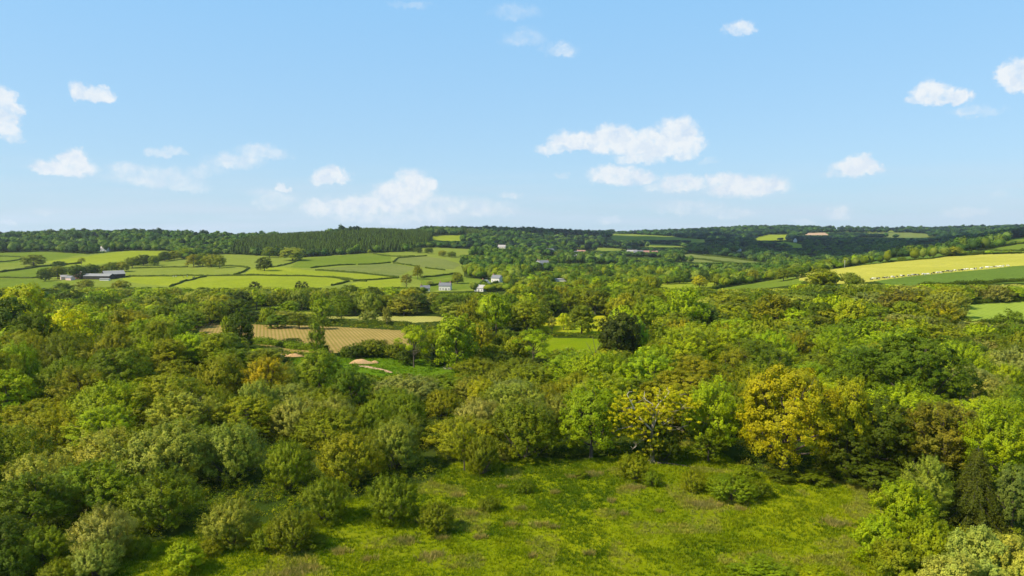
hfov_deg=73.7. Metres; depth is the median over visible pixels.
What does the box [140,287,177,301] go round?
ash tree
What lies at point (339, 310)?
ash tree
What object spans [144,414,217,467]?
willow shrub
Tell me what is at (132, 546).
willow shrub
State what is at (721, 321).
broadleaf tree
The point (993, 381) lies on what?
willow shrub
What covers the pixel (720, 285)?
hedge
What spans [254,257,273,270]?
broadleaf tree
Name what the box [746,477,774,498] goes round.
willow shrub
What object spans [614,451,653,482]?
willow shrub
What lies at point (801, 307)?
broadleaf tree
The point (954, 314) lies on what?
ash tree
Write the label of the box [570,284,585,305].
broadleaf tree
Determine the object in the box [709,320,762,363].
ash tree
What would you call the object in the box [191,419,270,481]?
willow shrub
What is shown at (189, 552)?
leafy bush
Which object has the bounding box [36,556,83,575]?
willow shrub
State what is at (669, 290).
willow shrub
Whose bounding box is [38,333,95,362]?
willow shrub
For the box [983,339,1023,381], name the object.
willow shrub
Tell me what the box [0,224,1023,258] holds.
distant woods
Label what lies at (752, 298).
willow shrub
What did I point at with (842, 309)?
oak tree
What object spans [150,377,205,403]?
broadleaf tree
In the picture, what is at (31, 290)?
oak tree
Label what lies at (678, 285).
valley pasture
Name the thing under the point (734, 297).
oak tree
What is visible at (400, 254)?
hill pasture
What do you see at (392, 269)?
hill pasture
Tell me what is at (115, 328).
alder tree
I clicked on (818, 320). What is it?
ash tree
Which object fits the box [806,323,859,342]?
oak tree
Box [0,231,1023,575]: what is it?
ground
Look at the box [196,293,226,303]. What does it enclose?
willow shrub
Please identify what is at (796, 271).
broadleaf tree
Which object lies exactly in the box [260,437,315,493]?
willow shrub
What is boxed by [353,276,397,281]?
hedge
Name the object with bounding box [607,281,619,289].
oak tree
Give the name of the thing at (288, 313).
ash tree
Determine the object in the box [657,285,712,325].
ash tree
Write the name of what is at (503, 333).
broadleaf tree
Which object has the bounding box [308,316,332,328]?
willow shrub
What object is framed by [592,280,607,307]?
ash tree
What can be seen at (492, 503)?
willow shrub
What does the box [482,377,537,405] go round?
willow shrub
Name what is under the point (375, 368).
dirt track
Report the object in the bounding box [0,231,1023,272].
hillside woods
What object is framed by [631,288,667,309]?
oak tree
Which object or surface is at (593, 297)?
ash tree
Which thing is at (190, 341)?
alder tree
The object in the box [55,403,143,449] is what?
ash tree
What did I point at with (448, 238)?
hill pasture
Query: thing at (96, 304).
ash tree
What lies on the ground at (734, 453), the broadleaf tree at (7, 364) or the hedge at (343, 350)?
the broadleaf tree at (7, 364)
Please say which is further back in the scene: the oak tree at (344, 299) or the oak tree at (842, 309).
the oak tree at (344, 299)
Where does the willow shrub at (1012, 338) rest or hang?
on the ground at (734, 453)
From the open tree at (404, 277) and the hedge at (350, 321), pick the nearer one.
the hedge at (350, 321)
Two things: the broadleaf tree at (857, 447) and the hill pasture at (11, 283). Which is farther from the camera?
the hill pasture at (11, 283)
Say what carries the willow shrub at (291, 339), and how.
on the maize field at (337, 338)
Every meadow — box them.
[81,442,938,575]
[532,338,601,357]
[538,316,605,334]
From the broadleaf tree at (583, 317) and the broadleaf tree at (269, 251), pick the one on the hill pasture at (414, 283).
the broadleaf tree at (269, 251)
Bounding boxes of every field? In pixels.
[195,323,408,352]
[327,316,456,322]
[577,247,626,250]
[611,234,689,239]
[645,244,679,247]
[681,238,704,242]
[684,254,754,262]
[756,235,785,240]
[775,242,801,247]
[799,253,1023,284]
[805,233,827,234]
[833,254,942,268]
[869,232,930,237]
[876,265,1023,285]
[960,302,1023,320]
[981,243,1023,250]
[1010,237,1023,240]
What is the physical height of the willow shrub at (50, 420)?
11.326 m
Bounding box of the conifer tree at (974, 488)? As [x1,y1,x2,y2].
[940,446,1018,536]
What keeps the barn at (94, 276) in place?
on the hill pasture at (414, 283)
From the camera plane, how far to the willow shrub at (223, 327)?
282.76 m
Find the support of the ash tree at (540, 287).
on the ground at (734, 453)
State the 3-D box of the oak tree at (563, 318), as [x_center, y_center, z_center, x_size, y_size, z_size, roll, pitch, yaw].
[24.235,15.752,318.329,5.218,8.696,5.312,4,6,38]
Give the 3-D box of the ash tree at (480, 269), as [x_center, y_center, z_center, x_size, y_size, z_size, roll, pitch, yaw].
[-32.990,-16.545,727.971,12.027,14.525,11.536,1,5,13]
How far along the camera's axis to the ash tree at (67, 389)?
154.30 m
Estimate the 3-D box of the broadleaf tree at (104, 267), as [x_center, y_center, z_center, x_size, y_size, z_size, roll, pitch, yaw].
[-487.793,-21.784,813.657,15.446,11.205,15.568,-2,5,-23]
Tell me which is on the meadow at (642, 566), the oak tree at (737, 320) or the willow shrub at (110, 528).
the willow shrub at (110, 528)
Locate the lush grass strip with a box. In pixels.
[289,357,497,380]
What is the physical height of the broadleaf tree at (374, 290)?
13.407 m
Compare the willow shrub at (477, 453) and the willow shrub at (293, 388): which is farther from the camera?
the willow shrub at (293, 388)
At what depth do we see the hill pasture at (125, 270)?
863.62 m
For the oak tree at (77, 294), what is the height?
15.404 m
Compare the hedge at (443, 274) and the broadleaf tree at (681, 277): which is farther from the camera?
the hedge at (443, 274)
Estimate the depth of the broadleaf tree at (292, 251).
941.77 m
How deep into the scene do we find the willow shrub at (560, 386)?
167.10 m
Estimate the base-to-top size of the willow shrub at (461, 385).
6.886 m
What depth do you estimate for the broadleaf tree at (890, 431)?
124.54 m
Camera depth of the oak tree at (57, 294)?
418.42 m
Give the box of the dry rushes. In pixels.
[270,469,856,575]
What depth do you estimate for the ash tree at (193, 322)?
309.64 m
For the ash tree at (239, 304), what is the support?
on the ground at (734, 453)
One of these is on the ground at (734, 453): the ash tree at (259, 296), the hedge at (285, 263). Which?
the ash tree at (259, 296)
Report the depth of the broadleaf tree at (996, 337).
233.90 m
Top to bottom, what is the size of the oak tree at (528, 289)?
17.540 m
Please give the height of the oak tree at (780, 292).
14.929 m
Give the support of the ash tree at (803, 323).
on the ground at (734, 453)
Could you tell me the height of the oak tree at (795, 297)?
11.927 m
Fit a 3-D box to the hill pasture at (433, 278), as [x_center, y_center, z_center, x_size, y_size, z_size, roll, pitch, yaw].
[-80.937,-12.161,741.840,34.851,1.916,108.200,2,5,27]
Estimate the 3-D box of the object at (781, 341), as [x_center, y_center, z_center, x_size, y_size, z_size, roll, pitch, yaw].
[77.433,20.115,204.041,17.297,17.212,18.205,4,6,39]
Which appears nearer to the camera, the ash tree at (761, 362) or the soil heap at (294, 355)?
the ash tree at (761, 362)
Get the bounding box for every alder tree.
[101,321,130,342]
[102,307,142,330]
[125,312,153,329]
[127,318,149,338]
[140,316,172,339]
[140,319,177,343]
[148,338,193,367]
[173,332,206,364]
[194,331,236,385]
[204,348,251,373]
[207,333,245,358]
[243,347,287,375]
[254,347,287,353]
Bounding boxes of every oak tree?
[0,282,55,323]
[38,288,59,293]
[46,292,59,300]
[48,305,100,342]
[52,289,85,302]
[70,288,101,294]
[111,280,131,287]
[120,296,139,302]
[121,287,134,295]
[132,288,150,297]
[325,287,352,296]
[330,295,355,311]
[399,287,423,298]
[429,294,459,312]
[464,376,493,405]
[505,301,548,333]
[521,286,540,297]
[555,379,625,457]
[558,313,567,329]
[569,285,598,304]
[591,284,612,309]
[597,276,614,282]
[602,287,633,307]
[604,385,702,463]
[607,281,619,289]
[616,282,630,293]
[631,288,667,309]
[691,289,717,297]
[692,275,707,286]
[713,292,756,307]
[718,318,744,327]
[725,288,756,298]
[733,360,849,470]
[741,320,756,334]
[747,288,783,297]
[771,376,839,427]
[778,307,812,320]
[780,289,816,301]
[782,294,814,305]
[792,349,837,375]
[803,302,831,317]
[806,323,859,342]
[816,307,869,326]
[821,375,877,467]
[834,298,873,329]
[837,316,872,338]
[846,338,875,354]
[857,303,899,320]
[870,288,899,298]
[879,313,917,320]
[887,300,926,317]
[894,320,931,343]
[902,284,936,296]
[928,285,974,301]
[948,246,963,255]
[1005,286,1023,297]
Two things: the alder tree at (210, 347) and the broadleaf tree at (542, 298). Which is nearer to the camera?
the alder tree at (210, 347)
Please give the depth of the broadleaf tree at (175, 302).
358.83 m
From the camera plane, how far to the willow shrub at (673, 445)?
131.02 m
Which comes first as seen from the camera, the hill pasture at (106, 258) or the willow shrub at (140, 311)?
the willow shrub at (140, 311)
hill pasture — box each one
[0,251,501,291]
[0,252,81,262]
[0,266,53,276]
[0,279,59,290]
[47,251,164,264]
[50,266,137,280]
[123,276,199,285]
[125,267,245,275]
[148,254,295,267]
[174,276,341,288]
[246,267,385,280]
[291,253,392,267]
[325,264,414,275]
[347,279,402,288]
[389,253,412,256]
[395,256,461,268]
[411,274,456,280]
[417,247,476,255]
[421,278,500,289]
[432,235,465,240]
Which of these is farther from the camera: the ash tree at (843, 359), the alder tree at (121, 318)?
the alder tree at (121, 318)
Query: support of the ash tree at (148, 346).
on the ground at (734, 453)
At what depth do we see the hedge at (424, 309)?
428.51 m
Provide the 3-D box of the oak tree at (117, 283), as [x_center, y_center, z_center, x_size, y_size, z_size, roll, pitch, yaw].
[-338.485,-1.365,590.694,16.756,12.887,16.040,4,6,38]
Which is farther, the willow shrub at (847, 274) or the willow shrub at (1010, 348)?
the willow shrub at (847, 274)
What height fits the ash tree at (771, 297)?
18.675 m
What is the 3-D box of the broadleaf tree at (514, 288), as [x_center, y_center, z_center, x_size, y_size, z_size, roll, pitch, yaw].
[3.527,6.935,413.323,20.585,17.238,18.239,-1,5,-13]
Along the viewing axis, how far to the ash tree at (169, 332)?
199.99 m
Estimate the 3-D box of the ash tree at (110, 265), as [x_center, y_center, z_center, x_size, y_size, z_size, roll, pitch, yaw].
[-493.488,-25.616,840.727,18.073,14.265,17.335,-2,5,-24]
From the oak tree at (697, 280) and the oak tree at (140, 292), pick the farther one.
the oak tree at (697, 280)
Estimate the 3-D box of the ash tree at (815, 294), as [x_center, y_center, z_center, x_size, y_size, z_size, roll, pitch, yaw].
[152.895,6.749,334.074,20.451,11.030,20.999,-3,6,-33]
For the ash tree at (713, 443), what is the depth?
130.96 m
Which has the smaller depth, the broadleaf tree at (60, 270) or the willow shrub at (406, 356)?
the willow shrub at (406, 356)
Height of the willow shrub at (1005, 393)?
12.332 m
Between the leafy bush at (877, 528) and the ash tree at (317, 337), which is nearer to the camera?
the leafy bush at (877, 528)
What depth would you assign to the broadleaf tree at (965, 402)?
138.80 m
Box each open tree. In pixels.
[394,324,431,367]
[400,274,412,286]
[423,329,444,364]
[511,327,552,358]
[548,317,556,330]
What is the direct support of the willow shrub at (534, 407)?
on the ground at (734, 453)
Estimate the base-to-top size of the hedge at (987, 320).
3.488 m
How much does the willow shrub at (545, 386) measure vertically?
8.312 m
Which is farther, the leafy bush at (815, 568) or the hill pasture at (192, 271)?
the hill pasture at (192, 271)
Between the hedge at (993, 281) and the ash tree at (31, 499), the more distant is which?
the hedge at (993, 281)
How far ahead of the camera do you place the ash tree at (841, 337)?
206.89 m
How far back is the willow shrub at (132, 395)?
157.35 m
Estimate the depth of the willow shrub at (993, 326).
261.44 m
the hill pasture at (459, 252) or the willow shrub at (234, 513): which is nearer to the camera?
the willow shrub at (234, 513)
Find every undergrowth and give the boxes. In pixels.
[0,377,1023,575]
[166,309,1023,377]
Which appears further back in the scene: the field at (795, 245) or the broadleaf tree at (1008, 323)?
the field at (795, 245)
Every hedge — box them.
[0,262,81,272]
[0,276,55,278]
[37,248,200,274]
[125,273,366,281]
[139,266,187,267]
[169,275,206,286]
[225,265,249,273]
[252,336,329,350]
[254,317,411,325]
[261,259,299,266]
[310,261,390,267]
[315,269,398,277]
[331,278,349,285]
[340,341,526,362]
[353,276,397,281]
[353,304,437,310]
[373,253,414,256]
[393,255,426,261]
[393,262,444,269]
[420,272,455,277]
[428,279,462,285]
[549,331,599,337]
[663,278,708,283]
[685,253,763,261]
[694,258,734,262]
[701,282,741,288]
[882,254,951,262]
[918,277,1023,285]
[952,248,1023,255]
[962,296,1023,304]
[975,317,1000,323]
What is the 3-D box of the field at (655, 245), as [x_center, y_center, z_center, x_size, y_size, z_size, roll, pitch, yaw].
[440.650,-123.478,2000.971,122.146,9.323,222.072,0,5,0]
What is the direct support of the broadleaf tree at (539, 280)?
on the ground at (734, 453)
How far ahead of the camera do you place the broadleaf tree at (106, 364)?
165.83 m
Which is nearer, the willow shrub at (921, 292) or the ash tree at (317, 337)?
the ash tree at (317, 337)
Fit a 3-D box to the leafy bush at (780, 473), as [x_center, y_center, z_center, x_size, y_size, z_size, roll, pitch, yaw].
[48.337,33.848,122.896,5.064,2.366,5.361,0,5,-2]
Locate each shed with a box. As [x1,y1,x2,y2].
[65,276,75,279]
[100,278,109,280]
[555,278,566,281]
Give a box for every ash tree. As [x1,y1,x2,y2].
[0,324,43,350]
[0,397,67,440]
[0,468,79,530]
[30,305,59,315]
[36,364,110,410]
[37,330,93,385]
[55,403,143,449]
[73,279,94,287]
[76,331,147,397]
[84,317,116,345]
[85,290,110,303]
[87,300,103,312]
[90,311,115,331]
[102,298,122,307]
[104,262,118,270]
[106,303,128,314]
[121,301,144,315]
[124,257,141,267]
[127,323,162,378]
[133,335,169,379]
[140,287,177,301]
[143,387,227,431]
[146,306,186,321]
[152,302,172,309]
[155,312,186,334]
[158,325,184,372]
[166,288,182,295]
[172,315,193,332]
[175,247,195,253]
[179,313,198,330]
[208,288,225,296]
[211,255,226,267]
[220,298,253,316]
[226,291,260,310]
[239,355,291,393]
[242,311,264,319]
[247,288,266,309]
[269,310,299,317]
[271,300,303,312]
[286,312,309,328]
[306,321,325,349]
[310,297,335,317]
[326,362,372,404]
[329,290,351,304]
[335,302,348,316]
[382,306,391,322]
[389,296,419,314]
[406,293,432,312]
[412,265,423,278]
[417,293,437,306]
[436,302,470,316]
[448,422,478,469]
[450,299,487,333]
[465,293,481,309]
[474,321,498,352]
[476,266,485,272]
[479,293,511,333]
[502,294,518,324]
[529,283,549,295]
[536,289,563,308]
[541,282,559,297]
[541,293,562,314]
[541,348,599,389]
[553,285,571,308]
[559,290,580,313]
[559,368,640,426]
[571,278,589,286]
[579,289,608,314]
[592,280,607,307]
[608,276,630,285]
[612,346,680,391]
[631,302,656,328]
[636,293,659,322]
[639,344,682,372]
[644,275,662,289]
[648,311,702,337]
[650,324,721,369]
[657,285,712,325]
[660,275,674,283]
[672,351,713,380]
[678,321,724,350]
[678,372,746,457]
[686,422,730,460]
[690,306,736,327]
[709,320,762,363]
[740,347,800,383]
[745,269,759,276]
[751,292,793,318]
[751,295,799,321]
[764,347,799,368]
[773,268,794,280]
[776,325,819,353]
[780,329,819,363]
[786,360,831,382]
[787,317,819,336]
[797,315,835,328]
[802,291,838,307]
[808,336,851,367]
[809,284,851,296]
[809,325,864,350]
[827,343,919,382]
[830,344,896,390]
[849,291,888,311]
[851,316,907,344]
[863,327,940,368]
[871,289,930,313]
[892,397,989,472]
[898,452,954,516]
[919,300,967,323]
[952,284,976,298]
[953,393,1023,494]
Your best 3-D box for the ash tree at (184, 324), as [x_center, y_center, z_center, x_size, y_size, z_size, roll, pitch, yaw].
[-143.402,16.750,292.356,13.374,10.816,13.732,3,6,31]
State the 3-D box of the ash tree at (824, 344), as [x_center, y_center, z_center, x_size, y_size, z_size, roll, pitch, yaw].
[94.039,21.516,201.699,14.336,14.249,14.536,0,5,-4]
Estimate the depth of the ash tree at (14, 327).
199.88 m
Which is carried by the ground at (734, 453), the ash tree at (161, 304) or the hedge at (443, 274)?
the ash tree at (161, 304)
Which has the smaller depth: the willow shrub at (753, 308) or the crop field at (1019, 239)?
the willow shrub at (753, 308)
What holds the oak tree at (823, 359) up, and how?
on the ground at (734, 453)
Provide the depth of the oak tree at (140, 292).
462.69 m
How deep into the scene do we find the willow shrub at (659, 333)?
227.51 m
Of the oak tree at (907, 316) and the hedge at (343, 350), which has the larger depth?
the oak tree at (907, 316)
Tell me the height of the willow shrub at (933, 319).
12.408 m
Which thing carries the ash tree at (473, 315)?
on the ground at (734, 453)
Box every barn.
[83,273,115,278]
[101,270,125,277]
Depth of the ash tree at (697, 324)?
228.48 m
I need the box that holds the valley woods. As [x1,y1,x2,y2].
[50,245,1023,291]
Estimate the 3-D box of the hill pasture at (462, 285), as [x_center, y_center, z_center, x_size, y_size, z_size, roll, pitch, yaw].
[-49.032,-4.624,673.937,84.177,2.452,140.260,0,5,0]
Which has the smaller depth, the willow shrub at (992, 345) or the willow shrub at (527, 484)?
the willow shrub at (527, 484)
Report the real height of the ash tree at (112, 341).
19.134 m
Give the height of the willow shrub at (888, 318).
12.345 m
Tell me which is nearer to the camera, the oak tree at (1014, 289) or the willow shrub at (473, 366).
the willow shrub at (473, 366)
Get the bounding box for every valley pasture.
[660,282,716,288]
[723,277,802,289]
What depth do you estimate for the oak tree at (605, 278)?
495.16 m
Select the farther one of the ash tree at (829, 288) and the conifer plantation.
the conifer plantation
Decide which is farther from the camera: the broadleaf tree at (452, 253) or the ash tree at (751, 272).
the broadleaf tree at (452, 253)
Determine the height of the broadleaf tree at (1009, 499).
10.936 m
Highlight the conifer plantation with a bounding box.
[230,227,573,255]
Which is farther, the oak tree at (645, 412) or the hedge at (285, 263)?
the hedge at (285, 263)
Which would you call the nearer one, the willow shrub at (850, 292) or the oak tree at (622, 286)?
the willow shrub at (850, 292)
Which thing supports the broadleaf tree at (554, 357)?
on the ground at (734, 453)
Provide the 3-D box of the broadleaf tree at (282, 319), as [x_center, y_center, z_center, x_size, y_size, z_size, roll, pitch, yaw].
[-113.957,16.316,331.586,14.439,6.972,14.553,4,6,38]
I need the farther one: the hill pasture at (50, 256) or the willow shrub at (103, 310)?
the hill pasture at (50, 256)
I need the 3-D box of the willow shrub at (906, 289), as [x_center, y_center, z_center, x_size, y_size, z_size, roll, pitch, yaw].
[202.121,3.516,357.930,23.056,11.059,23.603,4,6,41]
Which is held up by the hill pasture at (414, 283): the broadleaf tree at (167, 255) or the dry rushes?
the broadleaf tree at (167, 255)
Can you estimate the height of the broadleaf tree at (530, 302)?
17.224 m
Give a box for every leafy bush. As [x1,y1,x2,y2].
[161,538,205,575]
[300,533,328,549]
[574,469,587,478]
[726,552,799,575]
[731,464,758,480]
[765,467,794,483]
[793,563,833,575]
[798,468,831,485]
[847,513,904,559]
[864,536,938,575]
[865,477,942,542]
[894,511,964,570]
[914,549,986,575]
[944,524,1020,575]
[979,531,1023,575]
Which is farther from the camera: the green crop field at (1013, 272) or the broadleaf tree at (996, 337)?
the green crop field at (1013, 272)
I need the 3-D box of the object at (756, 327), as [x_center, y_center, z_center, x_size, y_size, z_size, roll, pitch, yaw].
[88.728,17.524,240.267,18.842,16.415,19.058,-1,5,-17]
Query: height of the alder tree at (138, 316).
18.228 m
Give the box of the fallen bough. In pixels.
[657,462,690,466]
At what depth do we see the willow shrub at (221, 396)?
155.76 m
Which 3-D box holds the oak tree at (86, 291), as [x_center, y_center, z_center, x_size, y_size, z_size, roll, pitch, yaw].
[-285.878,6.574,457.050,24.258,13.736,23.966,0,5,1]
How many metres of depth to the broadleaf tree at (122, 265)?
845.74 m
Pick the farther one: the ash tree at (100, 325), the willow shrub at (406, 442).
the ash tree at (100, 325)
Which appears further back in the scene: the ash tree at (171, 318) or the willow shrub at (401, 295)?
the willow shrub at (401, 295)
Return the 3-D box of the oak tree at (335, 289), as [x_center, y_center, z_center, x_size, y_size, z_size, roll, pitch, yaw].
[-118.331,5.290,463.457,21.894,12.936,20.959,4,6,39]
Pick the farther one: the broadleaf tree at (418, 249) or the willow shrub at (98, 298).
the broadleaf tree at (418, 249)
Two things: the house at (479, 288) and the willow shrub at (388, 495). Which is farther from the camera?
the house at (479, 288)
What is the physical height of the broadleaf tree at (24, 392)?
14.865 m
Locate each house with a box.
[474,285,486,291]
[491,273,502,282]
[538,259,548,269]
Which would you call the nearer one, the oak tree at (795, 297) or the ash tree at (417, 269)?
the oak tree at (795, 297)
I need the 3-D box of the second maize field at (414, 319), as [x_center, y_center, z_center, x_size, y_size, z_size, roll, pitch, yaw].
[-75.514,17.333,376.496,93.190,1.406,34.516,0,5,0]
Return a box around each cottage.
[420,284,429,290]
[438,281,451,289]
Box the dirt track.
[359,365,389,372]
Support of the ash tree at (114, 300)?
on the ground at (734, 453)
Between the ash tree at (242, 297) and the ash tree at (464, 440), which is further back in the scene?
the ash tree at (242, 297)
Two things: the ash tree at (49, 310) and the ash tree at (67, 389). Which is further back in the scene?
the ash tree at (49, 310)
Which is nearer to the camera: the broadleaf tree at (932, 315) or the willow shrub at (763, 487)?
the willow shrub at (763, 487)
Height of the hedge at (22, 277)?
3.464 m
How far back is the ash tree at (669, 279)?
666.93 m
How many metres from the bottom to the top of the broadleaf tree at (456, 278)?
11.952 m
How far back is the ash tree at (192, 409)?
141.24 m
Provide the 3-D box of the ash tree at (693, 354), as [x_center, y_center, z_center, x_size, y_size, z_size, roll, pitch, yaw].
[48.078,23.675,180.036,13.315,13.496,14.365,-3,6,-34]
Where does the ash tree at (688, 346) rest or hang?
on the ground at (734, 453)
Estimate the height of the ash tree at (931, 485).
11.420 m
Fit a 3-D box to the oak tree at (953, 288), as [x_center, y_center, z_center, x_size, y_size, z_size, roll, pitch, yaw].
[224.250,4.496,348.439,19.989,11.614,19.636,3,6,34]
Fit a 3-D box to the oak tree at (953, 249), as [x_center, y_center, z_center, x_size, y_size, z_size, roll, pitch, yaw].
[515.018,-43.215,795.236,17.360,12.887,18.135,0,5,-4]
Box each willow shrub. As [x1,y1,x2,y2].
[0,339,47,404]
[0,418,56,484]
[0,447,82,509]
[0,541,43,575]
[6,333,56,392]
[13,402,88,456]
[14,523,73,569]
[32,352,97,403]
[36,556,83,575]
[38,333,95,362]
[41,453,147,520]
[50,261,66,266]
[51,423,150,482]
[56,301,75,307]
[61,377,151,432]
[63,499,138,564]
[66,537,125,575]
[88,293,115,306]
[90,306,105,321]
[97,417,222,490]
[105,290,119,297]
[110,380,165,421]
[113,463,208,535]
[121,532,153,558]
[133,309,148,316]
[137,295,170,305]
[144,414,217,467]
[168,307,185,315]
[173,302,196,310]
[177,293,198,305]
[181,305,199,320]
[188,385,235,425]
[190,350,253,399]
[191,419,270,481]
[193,496,263,549]
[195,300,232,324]
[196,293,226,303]
[199,537,226,556]
[220,316,236,333]
[229,377,283,425]
[244,523,287,551]
[258,307,275,321]
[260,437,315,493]
[263,504,320,553]
[265,363,304,393]
[265,381,317,413]
[266,287,294,305]
[267,392,327,437]
[279,338,303,343]
[280,385,358,424]
[286,288,310,309]
[290,404,370,446]
[296,472,354,525]
[305,289,329,301]
[308,289,326,306]
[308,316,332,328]
[312,391,356,429]
[313,428,387,486]
[336,375,383,406]
[342,294,370,313]
[346,345,369,357]
[353,291,385,312]
[354,399,391,436]
[356,289,372,299]
[356,338,390,356]
[358,311,378,319]
[362,472,421,527]
[363,291,386,304]
[364,385,418,413]
[364,414,425,469]
[370,371,443,402]
[373,411,434,448]
[384,342,407,358]
[384,392,429,423]
[391,293,406,298]
[395,349,421,364]
[410,373,464,394]
[417,499,456,536]
[420,412,498,459]
[424,388,462,417]
[425,351,459,363]
[450,354,504,377]
[451,295,469,312]
[452,374,492,399]
[452,393,503,427]
[461,343,484,357]
[463,431,500,474]
[476,496,501,511]
[478,342,508,363]
[478,379,555,415]
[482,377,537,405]
[483,368,510,384]
[487,396,565,459]
[492,356,540,381]
[497,442,513,460]
[501,335,532,357]
[503,361,560,393]
[508,394,558,432]
[515,478,535,493]
[525,381,565,407]
[540,391,573,427]
[541,348,588,358]
[549,347,575,361]
[552,367,604,398]
[604,351,636,377]
[608,313,649,353]
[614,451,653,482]
[637,337,683,357]
[641,421,683,461]
[642,470,661,486]
[647,326,679,348]
[660,317,694,355]
[661,288,690,305]
[679,468,709,491]
[681,323,724,366]
[702,472,760,502]
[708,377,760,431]
[715,321,751,344]
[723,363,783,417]
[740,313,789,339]
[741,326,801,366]
[745,293,770,311]
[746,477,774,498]
[750,296,790,316]
[792,284,807,288]
[798,285,824,292]
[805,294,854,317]
[820,316,838,325]
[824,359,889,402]
[830,294,853,302]
[831,285,863,297]
[840,272,859,283]
[845,276,864,283]
[853,285,885,295]
[859,380,953,459]
[872,316,903,329]
[883,284,917,299]
[892,317,942,332]
[908,290,930,301]
[917,315,949,327]
[923,291,973,316]
[923,337,993,388]
[938,334,964,354]
[942,335,990,372]
[951,322,971,337]
[954,370,1021,402]
[957,322,998,342]
[960,284,984,297]
[965,338,1000,354]
[981,284,1016,301]
[981,380,1023,412]
[982,322,1021,334]
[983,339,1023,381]
[985,361,1023,388]
[989,342,1023,363]
[999,324,1023,348]
[1002,328,1023,348]
[1005,384,1023,439]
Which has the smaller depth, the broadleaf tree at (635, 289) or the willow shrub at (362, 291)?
the broadleaf tree at (635, 289)
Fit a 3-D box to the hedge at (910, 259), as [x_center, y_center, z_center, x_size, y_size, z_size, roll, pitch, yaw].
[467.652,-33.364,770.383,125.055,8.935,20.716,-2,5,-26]
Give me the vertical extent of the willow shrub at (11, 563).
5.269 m
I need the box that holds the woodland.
[0,268,1023,484]
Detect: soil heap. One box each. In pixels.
[286,353,302,356]
[349,359,373,363]
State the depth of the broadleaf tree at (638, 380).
160.70 m
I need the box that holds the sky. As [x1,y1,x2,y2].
[0,0,1023,233]
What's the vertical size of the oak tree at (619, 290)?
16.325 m
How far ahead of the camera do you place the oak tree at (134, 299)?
403.90 m
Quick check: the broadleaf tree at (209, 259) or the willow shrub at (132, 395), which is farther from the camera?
the broadleaf tree at (209, 259)
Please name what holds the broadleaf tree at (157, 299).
on the ground at (734, 453)
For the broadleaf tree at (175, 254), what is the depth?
1003.02 m
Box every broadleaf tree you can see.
[0,296,33,333]
[0,328,47,352]
[0,351,26,409]
[0,368,42,424]
[0,513,36,568]
[4,310,60,346]
[18,254,46,265]
[36,269,53,280]
[36,313,88,335]
[47,265,67,278]
[52,283,78,289]
[65,264,86,278]
[66,304,108,324]
[69,297,94,307]
[82,263,100,273]
[82,347,158,387]
[98,265,109,271]
[115,261,129,270]
[126,372,208,428]
[134,255,149,264]
[141,305,167,315]
[144,295,170,305]
[148,255,160,264]
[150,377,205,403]
[153,359,194,391]
[158,251,171,260]
[168,298,188,307]
[169,251,181,259]
[180,309,206,326]
[185,254,200,266]
[193,253,208,265]
[193,291,212,306]
[201,253,218,266]
[209,295,234,312]
[211,393,281,432]
[219,289,238,294]
[226,308,255,345]
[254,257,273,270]
[261,247,278,257]
[262,315,289,327]
[279,247,305,259]
[291,348,344,390]
[340,285,358,292]
[364,286,381,304]
[373,293,402,312]
[414,247,422,251]
[424,247,433,252]
[433,313,480,370]
[438,250,445,255]
[447,251,456,256]
[451,272,463,283]
[489,351,516,365]
[494,328,515,348]
[503,285,526,296]
[509,296,545,328]
[529,277,552,286]
[536,294,549,312]
[537,300,553,326]
[549,350,586,364]
[556,348,629,394]
[566,305,597,332]
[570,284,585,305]
[596,307,644,354]
[604,297,637,314]
[608,292,636,312]
[620,375,672,420]
[624,285,646,301]
[629,278,648,289]
[638,364,726,432]
[642,296,665,319]
[646,287,663,299]
[654,301,684,320]
[660,353,732,390]
[672,273,688,283]
[706,272,719,284]
[706,319,733,333]
[707,363,739,385]
[710,305,747,324]
[711,301,754,317]
[713,289,743,297]
[714,337,794,373]
[717,342,751,372]
[788,266,808,278]
[788,300,806,317]
[804,268,838,285]
[815,428,880,480]
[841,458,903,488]
[847,394,922,467]
[854,328,986,418]
[901,395,979,450]
[910,308,955,326]
[924,322,972,344]
[938,395,1023,467]
[947,363,997,399]
[972,332,1007,351]
[990,307,1023,327]
[990,462,1023,531]
[995,322,1023,342]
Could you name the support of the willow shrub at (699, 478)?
on the meadow at (642, 566)
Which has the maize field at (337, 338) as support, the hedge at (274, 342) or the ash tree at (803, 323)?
the hedge at (274, 342)
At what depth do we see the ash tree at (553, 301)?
386.91 m
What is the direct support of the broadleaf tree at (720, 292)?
on the ground at (734, 453)
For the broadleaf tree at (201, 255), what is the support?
on the hill pasture at (242, 260)
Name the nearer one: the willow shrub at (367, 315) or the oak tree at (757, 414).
the oak tree at (757, 414)
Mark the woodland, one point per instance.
(269, 290)
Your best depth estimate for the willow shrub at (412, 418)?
143.45 m
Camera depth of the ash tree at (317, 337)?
243.35 m

